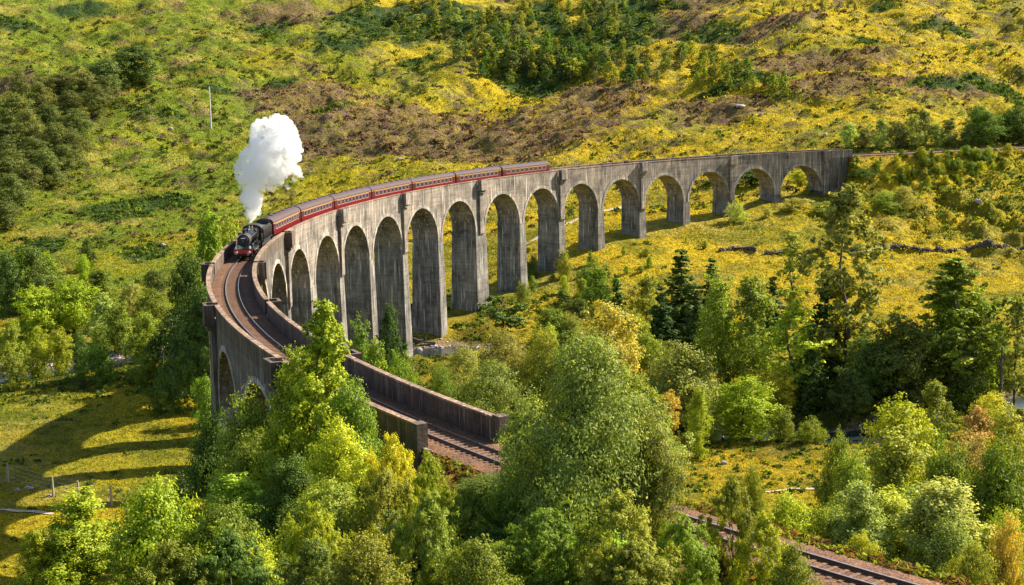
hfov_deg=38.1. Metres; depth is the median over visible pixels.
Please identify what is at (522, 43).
birch tree
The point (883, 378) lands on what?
birch tree
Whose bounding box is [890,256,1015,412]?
ash tree
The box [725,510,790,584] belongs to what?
birch tree
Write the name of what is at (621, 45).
broadleaf tree
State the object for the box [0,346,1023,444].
river
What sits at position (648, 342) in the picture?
broadleaf tree
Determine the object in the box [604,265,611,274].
bush
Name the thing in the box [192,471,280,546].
birch tree
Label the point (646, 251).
bush
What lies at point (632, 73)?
birch tree
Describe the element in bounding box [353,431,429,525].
broom bush
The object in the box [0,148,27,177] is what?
broadleaf tree
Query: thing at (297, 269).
railway viaduct
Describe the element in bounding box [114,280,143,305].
broadleaf tree
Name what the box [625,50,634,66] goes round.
birch tree
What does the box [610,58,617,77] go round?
birch tree
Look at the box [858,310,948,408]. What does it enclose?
broadleaf tree
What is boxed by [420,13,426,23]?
broadleaf tree
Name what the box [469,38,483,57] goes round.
broadleaf tree
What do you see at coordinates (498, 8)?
birch tree
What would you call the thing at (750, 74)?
broadleaf tree
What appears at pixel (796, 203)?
bush
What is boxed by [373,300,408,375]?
tree
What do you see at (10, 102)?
broadleaf tree
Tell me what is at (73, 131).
broadleaf tree
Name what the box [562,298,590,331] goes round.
birch tree
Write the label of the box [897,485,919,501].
birch tree
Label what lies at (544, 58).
birch tree
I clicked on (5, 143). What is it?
broadleaf tree
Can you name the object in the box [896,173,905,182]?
broadleaf tree
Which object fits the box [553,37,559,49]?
broadleaf tree
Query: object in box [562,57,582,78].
birch tree
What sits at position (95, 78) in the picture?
broadleaf tree
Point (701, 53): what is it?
broadleaf tree
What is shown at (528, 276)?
bush
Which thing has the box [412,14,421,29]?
poplar tree
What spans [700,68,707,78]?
birch tree
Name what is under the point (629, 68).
birch tree
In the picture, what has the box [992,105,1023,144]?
broadleaf tree
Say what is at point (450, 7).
birch tree
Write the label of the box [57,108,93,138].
broadleaf tree
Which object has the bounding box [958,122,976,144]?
birch tree
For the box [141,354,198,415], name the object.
bush
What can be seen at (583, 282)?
birch tree
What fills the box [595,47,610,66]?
broadleaf tree
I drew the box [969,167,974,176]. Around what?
broadleaf tree
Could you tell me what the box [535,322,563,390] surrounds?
birch tree
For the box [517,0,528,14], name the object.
birch tree
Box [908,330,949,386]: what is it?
broadleaf tree
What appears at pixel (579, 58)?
birch tree
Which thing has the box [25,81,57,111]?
broadleaf tree
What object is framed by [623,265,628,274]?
broadleaf tree
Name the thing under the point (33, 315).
broadleaf tree
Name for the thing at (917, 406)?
broadleaf tree
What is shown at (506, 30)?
birch tree
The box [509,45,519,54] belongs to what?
birch tree
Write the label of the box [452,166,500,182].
passenger coach
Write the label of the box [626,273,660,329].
birch tree
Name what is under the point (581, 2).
birch tree
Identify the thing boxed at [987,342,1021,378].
broadleaf tree
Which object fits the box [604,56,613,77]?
birch tree
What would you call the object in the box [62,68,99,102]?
broadleaf tree
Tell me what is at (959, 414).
bush
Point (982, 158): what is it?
broadleaf tree
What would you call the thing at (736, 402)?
broadleaf tree
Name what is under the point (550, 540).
bush
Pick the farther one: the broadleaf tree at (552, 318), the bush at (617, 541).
the broadleaf tree at (552, 318)
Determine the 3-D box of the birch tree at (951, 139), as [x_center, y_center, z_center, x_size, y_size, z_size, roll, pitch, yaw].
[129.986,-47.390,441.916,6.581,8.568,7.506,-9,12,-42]
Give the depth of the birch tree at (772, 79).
539.52 m
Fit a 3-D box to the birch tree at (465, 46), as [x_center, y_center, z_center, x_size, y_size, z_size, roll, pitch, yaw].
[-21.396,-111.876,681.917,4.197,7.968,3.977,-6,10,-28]
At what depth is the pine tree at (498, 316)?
292.68 m
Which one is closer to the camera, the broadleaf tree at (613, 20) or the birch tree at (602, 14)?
the broadleaf tree at (613, 20)
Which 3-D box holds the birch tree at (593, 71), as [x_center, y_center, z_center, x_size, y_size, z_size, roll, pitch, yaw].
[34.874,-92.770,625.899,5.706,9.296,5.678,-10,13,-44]
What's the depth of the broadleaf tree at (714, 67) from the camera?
579.57 m
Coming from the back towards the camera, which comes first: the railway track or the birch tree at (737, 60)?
the birch tree at (737, 60)
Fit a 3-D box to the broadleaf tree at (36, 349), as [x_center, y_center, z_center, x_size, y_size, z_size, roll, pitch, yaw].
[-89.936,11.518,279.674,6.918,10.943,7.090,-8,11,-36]
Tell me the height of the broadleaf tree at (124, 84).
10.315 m
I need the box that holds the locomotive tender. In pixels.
[261,223,272,247]
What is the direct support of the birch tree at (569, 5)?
on the ground at (464, 88)
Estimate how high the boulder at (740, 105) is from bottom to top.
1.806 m
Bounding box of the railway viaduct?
[201,148,852,477]
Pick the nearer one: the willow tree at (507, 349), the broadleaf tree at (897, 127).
the willow tree at (507, 349)
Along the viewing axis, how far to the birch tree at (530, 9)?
774.13 m
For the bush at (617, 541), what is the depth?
73.23 m
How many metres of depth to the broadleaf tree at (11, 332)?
275.14 m
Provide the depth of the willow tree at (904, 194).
393.19 m
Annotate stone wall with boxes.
[718,245,756,251]
[764,237,1023,254]
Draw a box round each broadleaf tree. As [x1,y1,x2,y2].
[0,90,35,129]
[0,122,28,151]
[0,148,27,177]
[0,172,37,214]
[0,198,20,229]
[0,250,30,317]
[0,319,34,378]
[0,351,30,391]
[1,244,69,307]
[6,69,31,105]
[8,108,47,144]
[8,283,73,336]
[10,162,48,192]
[11,254,28,275]
[13,136,54,167]
[19,325,55,379]
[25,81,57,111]
[27,148,70,186]
[28,75,51,98]
[31,102,68,130]
[34,122,81,153]
[38,162,70,185]
[42,326,73,375]
[43,71,74,98]
[46,275,99,334]
[48,90,90,119]
[52,144,87,175]
[55,127,84,145]
[55,131,93,159]
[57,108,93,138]
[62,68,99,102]
[66,332,89,371]
[74,84,114,116]
[74,254,92,279]
[76,364,87,376]
[78,56,126,93]
[78,379,86,388]
[83,62,100,84]
[87,270,99,294]
[96,75,120,106]
[99,42,160,85]
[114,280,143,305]
[116,69,134,90]
[121,310,167,362]
[129,287,170,330]
[136,68,154,84]
[140,308,199,384]
[142,268,168,297]
[162,285,209,373]
[165,244,207,343]
[171,395,231,519]
[171,493,261,573]
[177,340,209,406]
[205,213,239,261]
[206,425,283,530]
[212,376,276,500]
[240,450,315,553]
[244,342,364,499]
[250,70,256,78]
[267,537,343,584]
[296,408,378,509]
[312,373,383,482]
[352,481,413,524]
[376,523,435,570]
[384,11,395,23]
[390,20,399,31]
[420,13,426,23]
[450,39,467,60]
[453,469,512,498]
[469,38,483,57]
[475,476,532,528]
[479,535,570,584]
[488,27,506,50]
[492,381,566,514]
[494,10,505,23]
[504,363,524,392]
[508,22,524,41]
[511,36,517,47]
[514,40,520,57]
[515,47,532,68]
[516,10,525,22]
[518,18,524,27]
[523,335,537,353]
[524,357,549,394]
[527,275,537,291]
[529,49,537,64]
[530,304,572,350]
[539,45,545,58]
[542,65,553,88]
[546,55,556,68]
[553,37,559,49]
[564,299,649,394]
[573,41,590,60]
[573,267,592,295]
[579,60,590,74]
[583,13,597,28]
[584,48,591,61]
[592,43,599,59]
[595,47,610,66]
[607,1,617,14]
[607,18,618,32]
[607,368,663,442]
[614,39,627,62]
[618,398,695,485]
[619,407,694,543]
[621,246,625,255]
[621,310,652,363]
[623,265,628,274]
[627,331,672,374]
[630,45,638,60]
[636,339,722,429]
[637,266,643,272]
[650,69,660,84]
[655,388,681,433]
[659,51,671,70]
[674,41,687,58]
[685,40,698,56]
[693,71,700,85]
[696,52,706,64]
[702,57,709,67]
[707,375,786,440]
[708,59,719,78]
[717,63,735,80]
[737,171,758,185]
[744,83,751,94]
[746,71,755,82]
[753,368,798,410]
[762,71,775,86]
[779,70,788,83]
[786,169,808,186]
[789,330,805,373]
[812,425,851,517]
[817,445,873,518]
[820,363,877,423]
[836,356,854,388]
[841,332,899,402]
[855,392,939,489]
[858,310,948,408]
[867,79,874,97]
[873,160,881,169]
[883,173,890,179]
[885,120,911,147]
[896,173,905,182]
[897,483,931,525]
[902,507,984,574]
[905,166,913,176]
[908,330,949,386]
[909,168,915,176]
[911,403,924,412]
[912,430,974,502]
[915,146,927,158]
[918,156,930,165]
[925,338,997,413]
[933,163,940,171]
[950,160,956,170]
[952,422,1023,536]
[958,109,1012,145]
[960,145,971,156]
[961,103,991,138]
[965,403,979,427]
[967,161,976,170]
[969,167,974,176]
[972,148,981,160]
[974,174,980,182]
[975,402,1023,482]
[976,155,988,164]
[978,500,1023,583]
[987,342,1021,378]
[988,113,1020,142]
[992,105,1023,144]
[1000,143,1015,155]
[1014,121,1023,144]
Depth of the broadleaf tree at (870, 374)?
240.37 m
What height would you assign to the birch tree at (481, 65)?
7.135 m
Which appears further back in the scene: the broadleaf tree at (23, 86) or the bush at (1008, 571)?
the broadleaf tree at (23, 86)
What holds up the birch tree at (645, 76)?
on the ground at (464, 88)
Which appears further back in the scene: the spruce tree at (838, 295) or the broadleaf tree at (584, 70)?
the broadleaf tree at (584, 70)
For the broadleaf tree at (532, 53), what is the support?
on the ground at (464, 88)
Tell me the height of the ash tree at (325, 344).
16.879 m
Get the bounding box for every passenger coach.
[256,206,300,238]
[289,196,333,223]
[326,187,370,209]
[364,179,411,199]
[407,172,454,190]
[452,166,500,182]
[499,161,549,176]
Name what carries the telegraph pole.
on the ground at (464, 88)
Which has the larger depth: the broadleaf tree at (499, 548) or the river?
the river
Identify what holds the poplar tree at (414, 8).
on the ground at (464, 88)
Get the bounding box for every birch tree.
[12,526,64,584]
[33,485,121,584]
[39,251,62,276]
[47,279,59,309]
[78,235,98,269]
[80,268,118,311]
[83,291,119,343]
[96,298,141,352]
[107,293,125,321]
[177,498,210,541]
[183,204,222,322]
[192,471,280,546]
[350,311,370,362]
[355,0,365,15]
[362,336,387,371]
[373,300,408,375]
[396,10,400,21]
[423,26,431,36]
[427,0,439,11]
[433,13,441,23]
[446,1,452,12]
[450,7,461,23]
[450,29,468,53]
[463,41,469,56]
[470,56,477,72]
[471,23,478,38]
[472,62,488,77]
[478,13,486,23]
[478,33,493,54]
[480,49,492,67]
[483,6,497,21]
[486,44,496,58]
[488,48,498,60]
[490,16,499,27]
[490,59,498,73]
[495,6,501,17]
[495,22,506,39]
[496,54,505,67]
[502,23,510,42]
[502,43,510,60]
[502,50,521,71]
[503,55,514,69]
[505,68,515,83]
[506,13,512,24]
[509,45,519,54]
[512,40,533,62]
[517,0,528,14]
[519,33,531,45]
[525,1,534,16]
[526,36,533,49]
[527,63,539,77]
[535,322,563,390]
[536,53,550,69]
[538,30,552,48]
[538,64,551,79]
[542,38,554,59]
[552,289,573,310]
[553,49,565,63]
[555,248,573,278]
[556,65,569,80]
[559,29,577,50]
[561,47,568,62]
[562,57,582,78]
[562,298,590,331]
[565,0,571,9]
[573,278,592,302]
[574,53,587,74]
[578,0,585,7]
[579,10,585,24]
[580,255,621,332]
[581,2,592,14]
[584,41,596,52]
[586,62,601,82]
[586,251,595,265]
[587,54,596,67]
[594,55,605,73]
[596,5,606,21]
[598,29,607,40]
[599,0,608,11]
[601,61,620,83]
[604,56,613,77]
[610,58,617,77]
[619,65,637,84]
[622,14,634,27]
[624,51,642,63]
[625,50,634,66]
[626,64,637,78]
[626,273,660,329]
[631,52,639,69]
[640,59,651,74]
[640,69,647,81]
[670,48,688,65]
[677,385,713,460]
[692,59,704,72]
[693,264,746,384]
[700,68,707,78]
[707,44,721,62]
[707,76,714,91]
[718,273,793,387]
[723,73,733,88]
[731,58,745,69]
[731,64,740,78]
[737,58,755,75]
[748,78,757,88]
[760,75,768,86]
[767,74,779,89]
[776,75,790,97]
[798,359,833,394]
[819,479,900,561]
[837,122,860,148]
[844,372,864,412]
[844,424,932,503]
[854,126,874,147]
[868,353,895,396]
[871,118,892,148]
[872,483,911,509]
[873,490,920,560]
[879,351,915,400]
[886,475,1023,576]
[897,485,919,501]
[899,135,911,147]
[903,114,924,146]
[909,280,974,397]
[914,378,960,445]
[915,107,937,146]
[927,121,947,146]
[937,415,951,439]
[938,119,959,145]
[946,405,1003,480]
[956,284,1008,404]
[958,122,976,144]
[990,319,1011,348]
[1008,406,1023,439]
[1011,99,1023,134]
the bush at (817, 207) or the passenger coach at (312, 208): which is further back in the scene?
the bush at (817, 207)
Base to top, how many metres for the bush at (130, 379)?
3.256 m
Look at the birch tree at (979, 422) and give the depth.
192.78 m
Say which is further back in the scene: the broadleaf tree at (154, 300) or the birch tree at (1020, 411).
the broadleaf tree at (154, 300)
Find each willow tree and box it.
[425,361,471,402]
[428,346,499,400]
[449,359,536,426]
[465,328,528,393]
[470,345,490,376]
[486,322,687,556]
[509,321,562,404]
[558,312,581,348]
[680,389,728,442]
[862,189,907,215]
[887,185,925,210]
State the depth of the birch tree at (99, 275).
343.27 m
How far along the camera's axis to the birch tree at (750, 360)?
254.73 m
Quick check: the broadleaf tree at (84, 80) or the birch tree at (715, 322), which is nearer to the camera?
the birch tree at (715, 322)
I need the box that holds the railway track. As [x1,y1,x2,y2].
[212,146,1023,584]
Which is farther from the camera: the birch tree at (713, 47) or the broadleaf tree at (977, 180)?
the birch tree at (713, 47)
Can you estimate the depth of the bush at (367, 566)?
67.45 m
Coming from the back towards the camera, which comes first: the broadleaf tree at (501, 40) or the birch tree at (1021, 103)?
the broadleaf tree at (501, 40)
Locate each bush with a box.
[72,337,121,382]
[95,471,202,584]
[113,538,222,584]
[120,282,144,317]
[125,366,133,382]
[126,351,166,385]
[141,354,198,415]
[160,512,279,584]
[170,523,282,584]
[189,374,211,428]
[219,541,286,584]
[260,529,294,577]
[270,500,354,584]
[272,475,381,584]
[327,526,416,584]
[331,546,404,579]
[338,466,423,572]
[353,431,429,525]
[384,349,419,383]
[386,488,465,584]
[399,448,461,545]
[427,533,524,584]
[433,482,505,565]
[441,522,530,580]
[491,519,559,564]
[499,505,586,584]
[511,509,578,565]
[512,280,531,307]
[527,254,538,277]
[527,264,537,278]
[549,272,554,281]
[551,528,670,584]
[557,275,569,293]
[563,487,683,584]
[566,542,617,584]
[589,537,681,584]
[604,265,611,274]
[640,248,650,256]
[644,256,654,267]
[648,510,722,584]
[681,376,709,398]
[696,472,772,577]
[722,200,751,223]
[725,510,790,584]
[740,458,764,517]
[756,489,819,534]
[760,208,771,218]
[761,539,822,584]
[766,405,797,441]
[782,197,814,211]
[795,415,829,444]
[795,502,841,542]
[808,200,845,215]
[819,487,857,530]
[838,529,885,555]
[844,167,876,178]
[851,202,867,215]
[875,396,894,424]
[893,153,901,167]
[899,149,904,156]
[926,175,930,185]
[931,166,944,173]
[936,533,1004,584]
[940,175,950,183]
[944,159,952,168]
[951,427,992,499]
[952,411,964,427]
[956,164,964,171]
[956,169,962,177]
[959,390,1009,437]
[968,149,973,158]
[975,161,986,173]
[983,145,994,154]
[986,154,993,161]
[987,504,1023,584]
[998,157,1010,166]
[999,156,1004,166]
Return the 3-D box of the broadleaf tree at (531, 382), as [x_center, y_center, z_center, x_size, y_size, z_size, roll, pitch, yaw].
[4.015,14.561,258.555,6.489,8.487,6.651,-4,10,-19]
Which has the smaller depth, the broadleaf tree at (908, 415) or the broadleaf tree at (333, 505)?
the broadleaf tree at (333, 505)
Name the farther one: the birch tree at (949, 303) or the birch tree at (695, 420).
the birch tree at (949, 303)
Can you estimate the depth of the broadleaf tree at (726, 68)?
569.62 m
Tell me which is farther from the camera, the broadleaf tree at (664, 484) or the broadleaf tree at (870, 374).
the broadleaf tree at (870, 374)
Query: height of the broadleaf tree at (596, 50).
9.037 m
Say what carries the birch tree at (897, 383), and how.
on the ground at (464, 88)
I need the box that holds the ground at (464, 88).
[0,0,1023,584]
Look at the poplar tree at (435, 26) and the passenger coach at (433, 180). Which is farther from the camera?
the poplar tree at (435, 26)
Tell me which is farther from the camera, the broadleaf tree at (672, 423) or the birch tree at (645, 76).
the birch tree at (645, 76)
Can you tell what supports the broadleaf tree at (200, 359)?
on the ground at (464, 88)
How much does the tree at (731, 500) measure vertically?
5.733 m
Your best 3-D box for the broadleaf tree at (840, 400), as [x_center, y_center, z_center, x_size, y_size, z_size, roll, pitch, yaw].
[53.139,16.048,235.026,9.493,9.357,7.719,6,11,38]
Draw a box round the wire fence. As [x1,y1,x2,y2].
[0,463,140,506]
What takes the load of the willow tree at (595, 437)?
on the ground at (464, 88)
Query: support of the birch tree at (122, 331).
on the ground at (464, 88)
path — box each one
[0,509,53,513]
[526,206,621,244]
[765,488,819,491]
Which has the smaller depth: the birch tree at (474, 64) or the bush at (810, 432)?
the bush at (810, 432)
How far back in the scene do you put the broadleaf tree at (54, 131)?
516.27 m
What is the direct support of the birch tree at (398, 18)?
on the ground at (464, 88)
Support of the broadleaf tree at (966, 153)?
on the ground at (464, 88)
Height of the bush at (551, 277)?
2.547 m
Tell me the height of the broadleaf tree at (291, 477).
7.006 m
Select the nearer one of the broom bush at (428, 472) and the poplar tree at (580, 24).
the broom bush at (428, 472)
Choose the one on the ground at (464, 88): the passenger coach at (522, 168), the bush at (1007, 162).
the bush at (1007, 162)
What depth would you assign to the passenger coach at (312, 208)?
251.93 m
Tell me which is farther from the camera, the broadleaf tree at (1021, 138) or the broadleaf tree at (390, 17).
the broadleaf tree at (390, 17)
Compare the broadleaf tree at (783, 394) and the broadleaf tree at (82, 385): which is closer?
the broadleaf tree at (783, 394)
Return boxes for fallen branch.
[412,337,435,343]
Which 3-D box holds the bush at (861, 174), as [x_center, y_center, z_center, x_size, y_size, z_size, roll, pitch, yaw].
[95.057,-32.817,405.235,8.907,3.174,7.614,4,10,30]
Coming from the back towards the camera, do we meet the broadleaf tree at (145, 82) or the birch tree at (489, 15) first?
the birch tree at (489, 15)
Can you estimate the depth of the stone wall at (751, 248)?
363.12 m
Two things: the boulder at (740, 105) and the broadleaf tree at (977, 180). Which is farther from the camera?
the boulder at (740, 105)
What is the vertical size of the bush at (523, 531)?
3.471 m
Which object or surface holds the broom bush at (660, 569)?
on the ground at (464, 88)
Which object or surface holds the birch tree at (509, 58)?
on the ground at (464, 88)
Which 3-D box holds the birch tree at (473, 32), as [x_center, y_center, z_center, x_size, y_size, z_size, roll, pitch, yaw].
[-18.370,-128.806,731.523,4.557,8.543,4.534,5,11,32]
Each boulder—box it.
[24,486,33,489]
[735,104,744,107]
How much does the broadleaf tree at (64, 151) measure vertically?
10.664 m
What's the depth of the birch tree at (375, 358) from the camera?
231.07 m
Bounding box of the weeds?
[419,443,990,584]
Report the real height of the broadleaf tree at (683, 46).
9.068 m
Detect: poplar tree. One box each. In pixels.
[348,0,356,8]
[363,0,373,9]
[366,9,370,19]
[397,12,406,27]
[407,0,420,13]
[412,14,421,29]
[430,19,442,35]
[445,25,454,35]
[548,2,556,14]
[551,6,559,18]
[576,20,583,28]
[586,29,591,38]
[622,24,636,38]
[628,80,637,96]
[640,22,649,32]
[658,0,664,11]
[774,233,809,324]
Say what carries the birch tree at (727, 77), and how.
on the ground at (464, 88)
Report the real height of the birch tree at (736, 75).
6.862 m
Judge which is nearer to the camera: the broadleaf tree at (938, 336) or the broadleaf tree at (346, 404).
the broadleaf tree at (346, 404)
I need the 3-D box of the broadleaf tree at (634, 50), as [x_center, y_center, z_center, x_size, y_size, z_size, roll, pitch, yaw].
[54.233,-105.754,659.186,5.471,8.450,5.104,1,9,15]
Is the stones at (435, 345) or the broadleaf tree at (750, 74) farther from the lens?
the broadleaf tree at (750, 74)
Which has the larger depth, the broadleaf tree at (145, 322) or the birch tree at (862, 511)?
the broadleaf tree at (145, 322)
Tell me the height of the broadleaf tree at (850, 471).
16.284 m
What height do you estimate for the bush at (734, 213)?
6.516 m
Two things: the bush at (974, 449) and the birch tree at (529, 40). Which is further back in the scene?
the birch tree at (529, 40)
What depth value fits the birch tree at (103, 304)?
305.96 m
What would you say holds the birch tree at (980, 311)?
on the ground at (464, 88)
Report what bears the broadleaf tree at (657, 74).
on the ground at (464, 88)
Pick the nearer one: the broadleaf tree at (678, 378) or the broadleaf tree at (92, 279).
the broadleaf tree at (678, 378)
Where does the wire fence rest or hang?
on the ground at (464, 88)
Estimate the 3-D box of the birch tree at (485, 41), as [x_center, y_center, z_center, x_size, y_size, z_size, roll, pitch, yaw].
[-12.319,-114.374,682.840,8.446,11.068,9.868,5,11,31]
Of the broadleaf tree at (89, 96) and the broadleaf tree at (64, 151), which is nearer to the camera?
the broadleaf tree at (64, 151)
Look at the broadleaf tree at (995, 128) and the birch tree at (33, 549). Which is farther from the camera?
the broadleaf tree at (995, 128)
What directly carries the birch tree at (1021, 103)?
on the ground at (464, 88)
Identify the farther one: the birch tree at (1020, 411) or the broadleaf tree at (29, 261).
the broadleaf tree at (29, 261)
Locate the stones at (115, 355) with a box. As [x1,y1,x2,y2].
[0,344,163,373]
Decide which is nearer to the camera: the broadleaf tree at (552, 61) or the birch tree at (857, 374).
the birch tree at (857, 374)
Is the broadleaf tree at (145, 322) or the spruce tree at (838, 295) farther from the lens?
the broadleaf tree at (145, 322)
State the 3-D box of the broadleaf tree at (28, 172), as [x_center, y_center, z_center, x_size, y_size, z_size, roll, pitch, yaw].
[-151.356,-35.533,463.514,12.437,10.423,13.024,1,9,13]
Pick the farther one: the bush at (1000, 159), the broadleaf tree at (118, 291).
the bush at (1000, 159)
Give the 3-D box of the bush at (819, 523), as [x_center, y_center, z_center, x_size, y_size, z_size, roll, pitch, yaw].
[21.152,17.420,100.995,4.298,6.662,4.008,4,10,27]
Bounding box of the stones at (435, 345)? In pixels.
[413,335,488,354]
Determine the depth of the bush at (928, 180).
407.61 m
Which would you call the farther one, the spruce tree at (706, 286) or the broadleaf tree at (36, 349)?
the spruce tree at (706, 286)
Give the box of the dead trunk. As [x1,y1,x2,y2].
[996,347,1004,406]
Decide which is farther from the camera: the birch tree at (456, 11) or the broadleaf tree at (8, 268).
the birch tree at (456, 11)
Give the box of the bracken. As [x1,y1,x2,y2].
[0,0,1023,580]
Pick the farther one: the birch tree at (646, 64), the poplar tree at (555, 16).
the poplar tree at (555, 16)
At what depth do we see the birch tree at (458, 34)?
704.39 m
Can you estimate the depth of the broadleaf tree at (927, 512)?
97.79 m
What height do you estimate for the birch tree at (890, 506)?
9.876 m
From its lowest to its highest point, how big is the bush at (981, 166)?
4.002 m
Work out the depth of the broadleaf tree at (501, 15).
756.01 m
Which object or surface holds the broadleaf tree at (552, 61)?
on the ground at (464, 88)
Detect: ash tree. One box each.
[281,298,369,489]
[759,300,833,394]
[782,180,898,370]
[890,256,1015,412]
[994,293,1023,408]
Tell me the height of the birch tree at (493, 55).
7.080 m
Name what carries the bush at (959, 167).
on the ground at (464, 88)
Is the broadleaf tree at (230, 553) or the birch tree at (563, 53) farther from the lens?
the birch tree at (563, 53)
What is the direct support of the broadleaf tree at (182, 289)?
on the ground at (464, 88)
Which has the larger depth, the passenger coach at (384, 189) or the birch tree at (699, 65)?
the birch tree at (699, 65)
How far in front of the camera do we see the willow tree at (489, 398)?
228.34 m
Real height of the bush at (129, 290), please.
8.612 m
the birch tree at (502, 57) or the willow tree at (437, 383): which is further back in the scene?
the birch tree at (502, 57)
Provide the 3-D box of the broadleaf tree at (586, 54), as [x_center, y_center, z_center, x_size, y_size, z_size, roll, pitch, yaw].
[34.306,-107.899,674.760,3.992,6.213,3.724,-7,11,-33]
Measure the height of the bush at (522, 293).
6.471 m
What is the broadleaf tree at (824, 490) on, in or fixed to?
on the ground at (464, 88)
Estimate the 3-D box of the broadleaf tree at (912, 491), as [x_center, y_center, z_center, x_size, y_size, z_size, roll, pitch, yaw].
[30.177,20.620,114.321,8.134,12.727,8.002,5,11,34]
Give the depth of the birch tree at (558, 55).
673.67 m
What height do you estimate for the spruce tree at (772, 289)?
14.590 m
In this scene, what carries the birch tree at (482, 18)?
on the ground at (464, 88)
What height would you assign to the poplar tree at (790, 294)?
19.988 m
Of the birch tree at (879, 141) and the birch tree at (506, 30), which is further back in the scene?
the birch tree at (506, 30)
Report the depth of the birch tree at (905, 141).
438.29 m
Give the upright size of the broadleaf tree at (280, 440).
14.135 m
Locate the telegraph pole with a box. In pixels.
[208,87,211,128]
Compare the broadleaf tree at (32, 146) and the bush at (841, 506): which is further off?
the broadleaf tree at (32, 146)
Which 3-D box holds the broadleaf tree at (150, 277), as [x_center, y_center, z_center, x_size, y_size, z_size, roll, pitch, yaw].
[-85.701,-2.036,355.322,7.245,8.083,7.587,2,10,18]
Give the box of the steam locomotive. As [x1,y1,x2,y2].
[233,223,262,258]
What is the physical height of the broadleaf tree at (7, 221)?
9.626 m
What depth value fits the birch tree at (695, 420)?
207.02 m
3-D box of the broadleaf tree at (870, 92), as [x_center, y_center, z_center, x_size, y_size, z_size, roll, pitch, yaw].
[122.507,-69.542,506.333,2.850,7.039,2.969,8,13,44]
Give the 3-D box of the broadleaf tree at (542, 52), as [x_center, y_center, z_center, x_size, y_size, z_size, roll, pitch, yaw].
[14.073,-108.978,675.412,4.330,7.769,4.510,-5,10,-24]
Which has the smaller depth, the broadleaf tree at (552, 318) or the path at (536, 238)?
the broadleaf tree at (552, 318)
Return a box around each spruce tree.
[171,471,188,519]
[607,274,630,339]
[639,287,682,356]
[647,249,717,347]
[673,285,721,363]
[698,258,733,338]
[755,276,793,351]
[787,323,833,414]
[797,271,847,393]
[826,288,844,383]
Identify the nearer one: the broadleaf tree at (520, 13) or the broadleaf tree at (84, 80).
the broadleaf tree at (84, 80)
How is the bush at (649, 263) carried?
on the ground at (464, 88)
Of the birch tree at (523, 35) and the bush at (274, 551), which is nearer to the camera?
the bush at (274, 551)
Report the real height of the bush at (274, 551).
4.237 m
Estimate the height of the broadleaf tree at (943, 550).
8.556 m
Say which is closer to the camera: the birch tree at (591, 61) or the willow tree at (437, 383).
the willow tree at (437, 383)
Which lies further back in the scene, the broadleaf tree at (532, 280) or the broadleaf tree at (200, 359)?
the broadleaf tree at (532, 280)
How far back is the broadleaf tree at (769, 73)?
543.56 m
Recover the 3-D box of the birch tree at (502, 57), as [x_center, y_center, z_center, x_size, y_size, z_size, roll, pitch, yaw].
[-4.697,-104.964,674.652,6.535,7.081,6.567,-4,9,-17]
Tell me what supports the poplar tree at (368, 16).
on the ground at (464, 88)
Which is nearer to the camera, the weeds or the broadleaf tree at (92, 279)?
the weeds
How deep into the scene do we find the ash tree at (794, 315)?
240.35 m
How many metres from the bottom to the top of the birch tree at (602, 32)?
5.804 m
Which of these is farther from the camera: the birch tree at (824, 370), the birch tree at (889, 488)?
the birch tree at (824, 370)
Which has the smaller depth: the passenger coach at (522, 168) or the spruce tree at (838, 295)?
the spruce tree at (838, 295)
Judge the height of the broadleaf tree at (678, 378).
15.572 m
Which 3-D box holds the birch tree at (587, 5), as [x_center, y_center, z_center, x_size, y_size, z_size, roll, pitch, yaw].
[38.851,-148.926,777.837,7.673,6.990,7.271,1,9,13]
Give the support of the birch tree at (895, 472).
on the ground at (464, 88)
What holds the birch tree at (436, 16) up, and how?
on the ground at (464, 88)
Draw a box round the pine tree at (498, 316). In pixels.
[476,294,529,335]
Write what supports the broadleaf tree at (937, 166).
on the ground at (464, 88)
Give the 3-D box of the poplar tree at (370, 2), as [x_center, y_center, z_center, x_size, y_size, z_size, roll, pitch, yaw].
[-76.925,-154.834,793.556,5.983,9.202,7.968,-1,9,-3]
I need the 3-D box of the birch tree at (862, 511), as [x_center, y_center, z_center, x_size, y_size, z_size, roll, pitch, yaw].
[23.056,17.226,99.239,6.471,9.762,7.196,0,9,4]
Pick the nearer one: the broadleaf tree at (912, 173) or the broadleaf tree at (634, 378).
the broadleaf tree at (634, 378)
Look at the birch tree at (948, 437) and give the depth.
217.54 m
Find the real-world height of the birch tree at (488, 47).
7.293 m
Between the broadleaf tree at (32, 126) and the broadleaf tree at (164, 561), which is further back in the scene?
the broadleaf tree at (32, 126)
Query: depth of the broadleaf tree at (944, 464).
131.59 m
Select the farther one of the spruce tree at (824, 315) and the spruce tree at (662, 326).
the spruce tree at (662, 326)
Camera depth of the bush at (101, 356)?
269.54 m
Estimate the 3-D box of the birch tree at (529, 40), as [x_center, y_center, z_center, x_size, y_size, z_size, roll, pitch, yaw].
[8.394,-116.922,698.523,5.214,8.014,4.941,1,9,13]
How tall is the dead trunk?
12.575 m
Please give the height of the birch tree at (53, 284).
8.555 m

